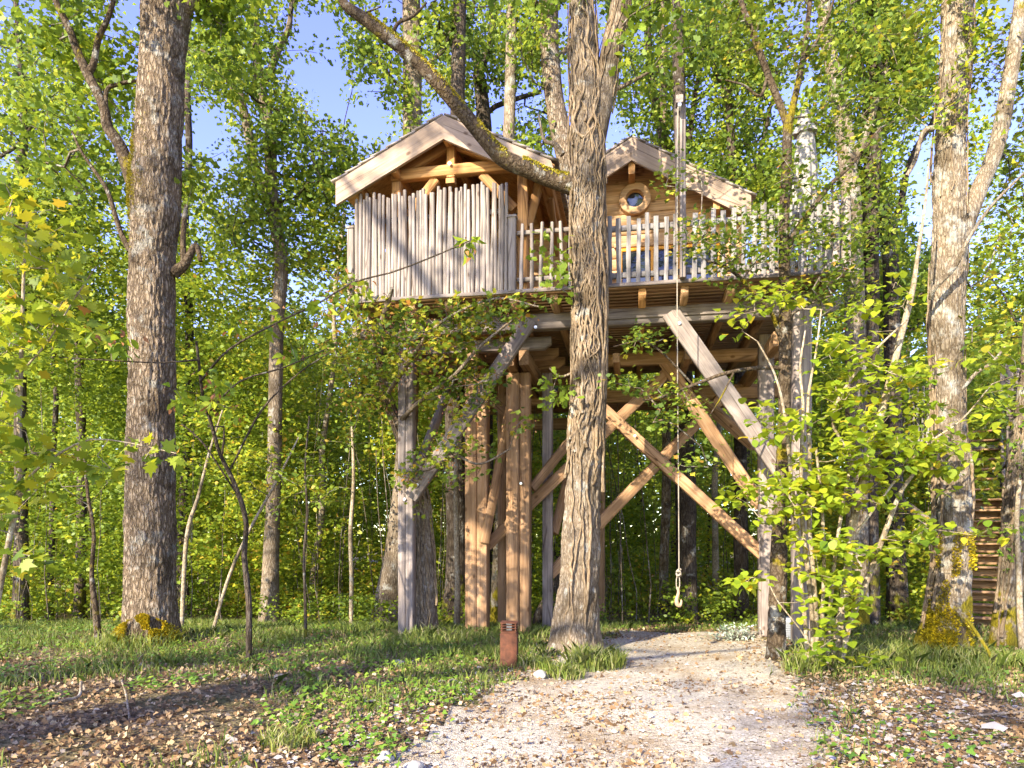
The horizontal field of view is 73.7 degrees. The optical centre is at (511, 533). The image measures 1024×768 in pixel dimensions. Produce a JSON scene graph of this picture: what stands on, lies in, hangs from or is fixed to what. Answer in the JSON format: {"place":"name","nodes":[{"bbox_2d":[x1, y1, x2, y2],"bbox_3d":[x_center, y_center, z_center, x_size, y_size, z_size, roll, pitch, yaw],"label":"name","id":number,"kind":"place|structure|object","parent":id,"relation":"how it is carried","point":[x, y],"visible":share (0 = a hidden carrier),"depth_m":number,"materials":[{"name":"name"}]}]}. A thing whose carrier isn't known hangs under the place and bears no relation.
{"place":"outdoors","nodes":[
{"label":"outdoors","id":0,"kind":"place"},
{"bbox_2d":[0,615,1023,767],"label":"grass","id":1,"kind":"structure","parent":0,"point":[962,660],"depth_m":7.86,"materials":[{"name":"green plant"}]},
{"bbox_2d":[0,542,1023,767],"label":"ground","id":2,"kind":"structure","parent":0,"point":[218,726],"depth_m":5.68,"materials":[{"name":"brown soil"}]},
{"bbox_2d":[0,28,119,619],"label":"oak tree","id":3,"kind":"object","parent":2,"relation":"on","point":[55,413],"visible":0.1,"depth_m":16.95,"materials":[{"name":"green plant"}]},
{"bbox_2d":[0,0,126,621],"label":"oak tree","id":4,"kind":"object","parent":2,"relation":"on","point":[20,159],"visible":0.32,"depth_m":13.62,"materials":[{"name":"green plant"}]},
{"bbox_2d":[47,681,82,705],"bbox_3d":[-3.705,1.347,5.752,0.150,0.089,0.604,0,0,-8],"label":"fallen stick","id":5,"kind":"object","parent":2,"relation":"on","point":[70,698],"visible":0.91,"depth_m":5.62,"materials":[{"name":"wood"}]},
{"bbox_2d":[2,0,134,621],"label":"oak tree","id":6,"kind":"object","parent":2,"relation":"on","point":[80,601],"visible":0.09,"depth_m":15.91,"materials":[{"name":"green plant"}]},
{"bbox_2d":[39,437,124,643],"bbox_3d":[-6.082,0.156,9.642,0.986,2.983,1.511,0,0,-37],"label":"sapling","id":7,"kind":"object","parent":2,"relation":"on","point":[95,613],"visible":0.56,"depth_m":9.20,"materials":[{"name":"green plant"}]},
{"bbox_2d":[0,174,185,604],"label":"young maple","id":8,"kind":"object","parent":2,"relation":"on","point":[10,238],"visible":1,"depth_m":5.35,"materials":[{"name":"green plant"}]},
{"bbox_2d":[120,679,130,718],"bbox_3d":[-3.273,1.387,5.782,0.025,0.058,1.459,0,0,-32],"label":"fallen stick","id":9,"kind":"object","parent":2,"relation":"on","point":[126,698],"visible":0.93,"depth_m":5.65,"materials":[{"name":"wood"}]},
{"bbox_2d":[0,0,274,646],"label":"oak tree","id":10,"kind":"object","parent":2,"relation":"on","point":[153,176],"visible":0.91,"depth_m":9.31,"materials":[{"name":"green plant"}]},
{"bbox_2d":[116,16,255,617],"bbox_3d":[-7.602,-5.988,15.767,2.670,16.242,4.091,0,0,-40],"label":"oak tree","id":11,"kind":"object","parent":2,"relation":"on","point":[188,121],"visible":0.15,"depth_m":15.43,"materials":[{"name":"green plant"}]},
{"bbox_2d":[176,398,251,626],"bbox_3d":[-5.175,-0.305,11.742,1.364,4.103,1.321,0,0,-18],"label":"sapling","id":12,"kind":"object","parent":2,"relation":"on","point":[184,566],"visible":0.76,"depth_m":11.48,"materials":[{"name":"green plant"}]},
{"bbox_2d":[212,437,298,627],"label":"sapling","id":13,"kind":"object","parent":2,"relation":"on","point":[250,529],"visible":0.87,"depth_m":10.99,"materials":[{"name":"green plant"}]},
{"bbox_2d":[51,236,485,660],"bbox_3d":[-2.322,-0.593,7.201,4.177,4.465,1.682,0,0,0],"label":"sapling","id":14,"kind":"object","parent":2,"relation":"on","point":[115,349],"visible":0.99,"depth_m":6.97,"materials":[{"name":"green plant"}]},
{"bbox_2d":[183,0,369,622],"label":"oak tree","id":15,"kind":"object","parent":2,"relation":"on","point":[271,145],"visible":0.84,"depth_m":12.76,"materials":[{"name":"green plant"}]},
{"bbox_2d":[247,26,368,618],"bbox_3d":[-5.137,-5.225,17.274,3.530,15.007,3.145,0,0,0],"label":"oak tree","id":16,"kind":"object","parent":2,"relation":"on","point":[324,427],"visible":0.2,"depth_m":16.95,"materials":[{"name":"green plant"}]},
{"bbox_2d":[268,416,351,636],"bbox_3d":[-2.866,-0.008,9.724,1.158,3.286,0.947,0,0,0],"label":"sapling","id":17,"kind":"object","parent":2,"relation":"on","point":[295,489],"visible":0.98,"depth_m":9.59,"materials":[{"name":"green plant"}]},
{"bbox_2d":[303,406,379,623],"bbox_3d":[-2.886,-0.251,11.584,1.297,3.920,1.238,0,0,0],"label":"sapling","id":18,"kind":"object","parent":2,"relation":"on","point":[350,547],"visible":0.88,"depth_m":11.38,"materials":[{"name":"green plant"}]},
{"bbox_2d":[307,0,485,624],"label":"oak tree","id":19,"kind":"object","parent":2,"relation":"on","point":[415,28],"visible":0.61,"depth_m":12.40,"materials":[{"name":"green plant"}]},
{"bbox_2d":[309,257,554,630],"bbox_3d":[-1.173,-1.191,9.605,3.879,5.666,1.821,0,0,31],"label":"field maple","id":20,"kind":"object","parent":2,"relation":"on","point":[426,596],"visible":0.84,"depth_m":9.37,"materials":[{"name":"green plant"}]},
{"bbox_2d":[435,439,464,625],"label":"sapling","id":21,"kind":"object","parent":2,"relation":"on","point":[457,602],"visible":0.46,"depth_m":11.16,"materials":[{"name":"brown plant"}]},
{"bbox_2d":[438,0,466,621],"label":"oak tree","id":22,"kind":"object","parent":2,"relation":"on","point":[458,64],"visible":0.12,"depth_m":12.47,"materials":[{"name":"brown plant"}]},
{"bbox_2d":[422,0,560,607],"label":"oak tree","id":23,"kind":"object","parent":2,"relation":"on","point":[486,51],"visible":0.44,"depth_m":14.71,"materials":[{"name":"green plant"}]},
{"bbox_2d":[0,590,990,624],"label":"herb layer","id":24,"kind":"object","parent":2,"relation":"on","point":[370,603],"visible":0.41,"depth_m":12.49,"materials":[{"name":"green plant"}]},
{"bbox_2d":[490,0,516,622],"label":"oak tree","id":25,"kind":"object","parent":2,"relation":"on","point":[509,99],"visible":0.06,"depth_m":12.70,"materials":[{"name":"brown plant"}]},
{"bbox_2d":[500,621,517,666],"bbox_3d":[-0.030,1.281,7.750,0.190,0.557,0.190,0,0,6],"label":"bollard light","id":26,"kind":"object","parent":2,"relation":"on","point":[509,643],"visible":0.95,"depth_m":7.66,"materials":[{"name":"metal"}]},
{"bbox_2d":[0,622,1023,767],"bbox_3d":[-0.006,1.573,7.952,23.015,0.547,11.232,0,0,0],"label":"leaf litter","id":27,"kind":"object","parent":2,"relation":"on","point":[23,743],"visible":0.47,"depth_m":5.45,"materials":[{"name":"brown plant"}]},
{"bbox_2d":[277,729,346,734],"bbox_3d":[-1.498,1.494,5.124,0.505,0.033,0.068,0,0,-16],"label":"fallen stick","id":28,"kind":"object","parent":27,"relation":"on","point":[322,732],"visible":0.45,"depth_m":5.13,"materials":[{"name":"brown wood"}]},
{"bbox_2d":[938,711,1021,724],"bbox_3d":[3.757,1.477,5.484,0.901,0.043,0.041,0,0,-18],"label":"fallen stick","id":29,"kind":"object","parent":27,"relation":"on","point":[987,714],"visible":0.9,"depth_m":5.50,"materials":[{"name":"wood"}]},
{"bbox_2d":[0,158,1023,624],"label":"undergrowth","id":30,"kind":"object","parent":2,"relation":"on","point":[210,558],"visible":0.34,"depth_m":14.31,"materials":[{"name":"green plant"}]},
{"bbox_2d":[0,0,1023,617],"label":"wood","id":31,"kind":"object","parent":2,"relation":"on","point":[630,510],"visible":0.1,"depth_m":24.23,"materials":[{"name":"green plant"}]},
{"bbox_2d":[0,621,1023,767],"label":"ground cover","id":32,"kind":"object","parent":2,"relation":"on","point":[946,745],"visible":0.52,"depth_m":6.18,"materials":[{"name":"green plant"}]},
{"bbox_2d":[484,0,569,207],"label":"oak tree","id":33,"kind":"object","parent":2,"relation":"on","point":[547,49],"visible":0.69,"depth_m":12.44,"materials":[{"name":"green plant"}]},
{"bbox_2d":[338,0,723,653],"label":"oak tree","id":34,"kind":"object","parent":2,"relation":"on","point":[594,86],"visible":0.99,"depth_m":8.66,"materials":[{"name":"brown plant"}]},
{"bbox_2d":[532,573,559,624],"bbox_3d":[0.725,0.793,11.800,0.850,1.977,0.216,0,0,0],"label":"leaning stem","id":35,"kind":"object","parent":2,"relation":"on","point":[537,617],"visible":0.2,"depth_m":11.72,"materials":[{"name":"brown plant"}]},
{"bbox_2d":[330,94,852,645],"bbox_3d":[1.335,-2.265,11.447,7.070,7.729,5.238,0,0,10],"label":"treehouse","id":36,"kind":"object","parent":2,"relation":"on","point":[432,186],"visible":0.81,"depth_m":9.98,"materials":[{"name":"brown wood"}]},
{"bbox_2d":[619,182,650,216],"bbox_3d":[1.967,-5.340,10.926,0.500,0.500,0.128,0,0,10],"label":"round window","id":37,"kind":"structure","parent":36,"relation":"in","point":[635,198],"depth_m":10.89,"materials":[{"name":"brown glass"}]},
{"bbox_2d":[621,243,719,282],"bbox_3d":[2.503,-4.015,10.861,1.580,1.125,0.055,0,0,10],"label":"window","id":38,"kind":"structure","parent":36,"relation":"in","point":[660,248],"depth_m":10.88,"materials":[{"name":"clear glass"}]},
{"bbox_2d":[675,107,681,606],"bbox_3d":[2.108,-2.230,8.652,0.083,6.340,0.082,0,0,-43],"label":"hanging rope","id":39,"kind":"object","parent":36,"relation":"hanging from","point":[679,575],"visible":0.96,"depth_m":8.65,"materials":[{"name":"beige fabric"}]},
{"bbox_2d":[792,109,817,270],"bbox_3d":[4.083,-4.590,9.511,0.520,2.600,0.520,0,0,0],"label":"parasol","id":40,"kind":"object","parent":36,"relation":"on","point":[806,138],"visible":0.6,"depth_m":9.40,"materials":[{"name":"fabric"}]},
{"bbox_2d":[659,1,671,622],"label":"oak tree","id":41,"kind":"object","parent":2,"relation":"on","point":[665,504],"visible":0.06,"depth_m":14.92,"materials":[{"name":"brown plant"}]},
{"bbox_2d":[594,0,776,611],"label":"oak tree","id":42,"kind":"object","parent":2,"relation":"on","point":[645,82],"visible":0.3,"depth_m":14.90,"materials":[{"name":"green plant"}]},
{"bbox_2d":[672,0,699,623],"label":"oak tree","id":43,"kind":"object","parent":2,"relation":"on","point":[687,534],"visible":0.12,"depth_m":13.86,"materials":[{"name":"brown plant"}]},
{"bbox_2d":[710,257,748,620],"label":"oak tree","id":44,"kind":"object","parent":2,"relation":"on","point":[715,547],"visible":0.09,"depth_m":16.93,"materials":[{"name":"brown plant"}]},
{"bbox_2d":[665,0,825,622],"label":"oak tree","id":45,"kind":"object","parent":2,"relation":"on","point":[753,78],"visible":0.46,"depth_m":13.79,"materials":[{"name":"green plant"}]},
{"bbox_2d":[596,0,934,659],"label":"field maple","id":46,"kind":"object","parent":2,"relation":"on","point":[776,623],"visible":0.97,"depth_m":8.09,"materials":[{"name":"green plant"}]},
{"bbox_2d":[786,616,790,638],"bbox_3d":[3.995,1.354,9.791,0.400,0.300,0.218,0,0,8],"label":"sign","id":47,"kind":"object","parent":2,"relation":"on","point":[788,626],"depth_m":9.70,"materials":[{"name":"white paint"}]},
{"bbox_2d":[774,0,939,625],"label":"oak tree","id":48,"kind":"object","parent":2,"relation":"on","point":[862,535],"visible":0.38,"depth_m":11.67,"materials":[{"name":"green plant"}]},
{"bbox_2d":[791,0,934,625],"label":"oak tree","id":49,"kind":"object","parent":2,"relation":"on","point":[874,207],"visible":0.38,"depth_m":11.85,"materials":[{"name":"green plant"}]},
{"bbox_2d":[712,160,1023,669],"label":"hazel shrub","id":50,"kind":"object","parent":2,"relation":"on","point":[810,486],"visible":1,"depth_m":7.34,"materials":[{"name":"green plant"}]},
{"bbox_2d":[830,0,939,622],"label":"oak tree","id":51,"kind":"object","parent":2,"relation":"on","point":[897,593],"visible":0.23,"depth_m":12.95,"materials":[{"name":"green plant"}]},
{"bbox_2d":[848,0,1023,657],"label":"oak tree","id":52,"kind":"object","parent":2,"relation":"on","point":[947,613],"visible":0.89,"depth_m":8.39,"materials":[{"name":"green plant"}]},
{"bbox_2d":[878,364,1019,626],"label":"staircase","id":53,"kind":"structure","parent":2,"relation":"on","point":[988,571],"depth_m":12.24,"materials":[{"name":"brown wood"}]},
{"bbox_2d":[953,698,966,703],"bbox_3d":[3.940,1.482,5.999,0.102,0.064,0.076,0,0,-9],"label":"rock","id":54,"kind":"object","parent":2,"relation":"on","point":[964,701],"visible":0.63,"depth_m":5.99,"materials":[{"name":"stone"}]},
{"bbox_2d":[966,64,1023,648],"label":"oak tree","id":55,"kind":"object","parent":2,"relation":"on","point":[1003,627],"visible":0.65,"depth_m":8.97,"materials":[{"name":"green plant"}]},
{"bbox_2d":[987,480,1023,651],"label":"young tree","id":56,"kind":"object","parent":2,"relation":"on","point":[1019,600],"visible":0.88,"depth_m":8.58,"materials":[{"name":"brown plant"}]},
{"bbox_2d":[0,0,1023,540],"label":"sky","id":57,"kind":"structure","parent":0,"point":[326,80],"materials":[{"name":"blue"}]},
{"bbox_2d":[346,630,855,767],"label":"path","id":58,"kind":"structure","parent":0,"point":[646,667],"depth_m":5.70,"materials":[{"name":"beige gravel"}]},
{"bbox_2d":[377,751,394,761],"bbox_3d":[-0.856,1.502,4.587,0.118,0.084,0.158,0,0,-54],"label":"rock","id":59,"kind":"object","parent":58,"relation":"on","point":[382,756],"visible":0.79,"depth_m":4.55,"materials":[{"name":"stone"}]},
{"bbox_2d":[403,760,423,767],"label":"rock","id":60,"kind":"object","parent":58,"relation":"on","point":[415,764],"visible":1,"depth_m":4.42,"materials":[{"name":"stone"}]},
{"bbox_2d":[533,670,545,678],"bbox_3d":[0.294,1.502,7.223,0.142,0.114,0.170,0,0,6],"label":"rock","id":61,"kind":"object","parent":58,"relation":"on","point":[540,673],"visible":0.86,"depth_m":7.16,"materials":[{"name":"stone"}]},
{"bbox_2d":[155,630,1023,767],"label":"gravel stones","id":62,"kind":"object","parent":58,"relation":"on","point":[991,726],"visible":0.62,"depth_m":5.42,"materials":[{"name":"stone"}]},
{"bbox_2d":[697,622,760,640],"bbox_3d":[3.108,1.438,9.860,0.894,0.315,0.551,0,0,0],"label":"silvery plant","id":63,"kind":"object","parent":58,"relation":"on","point":[743,631],"visible":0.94,"depth_m":9.85,"materials":[{"name":"white plant"}]}
]}

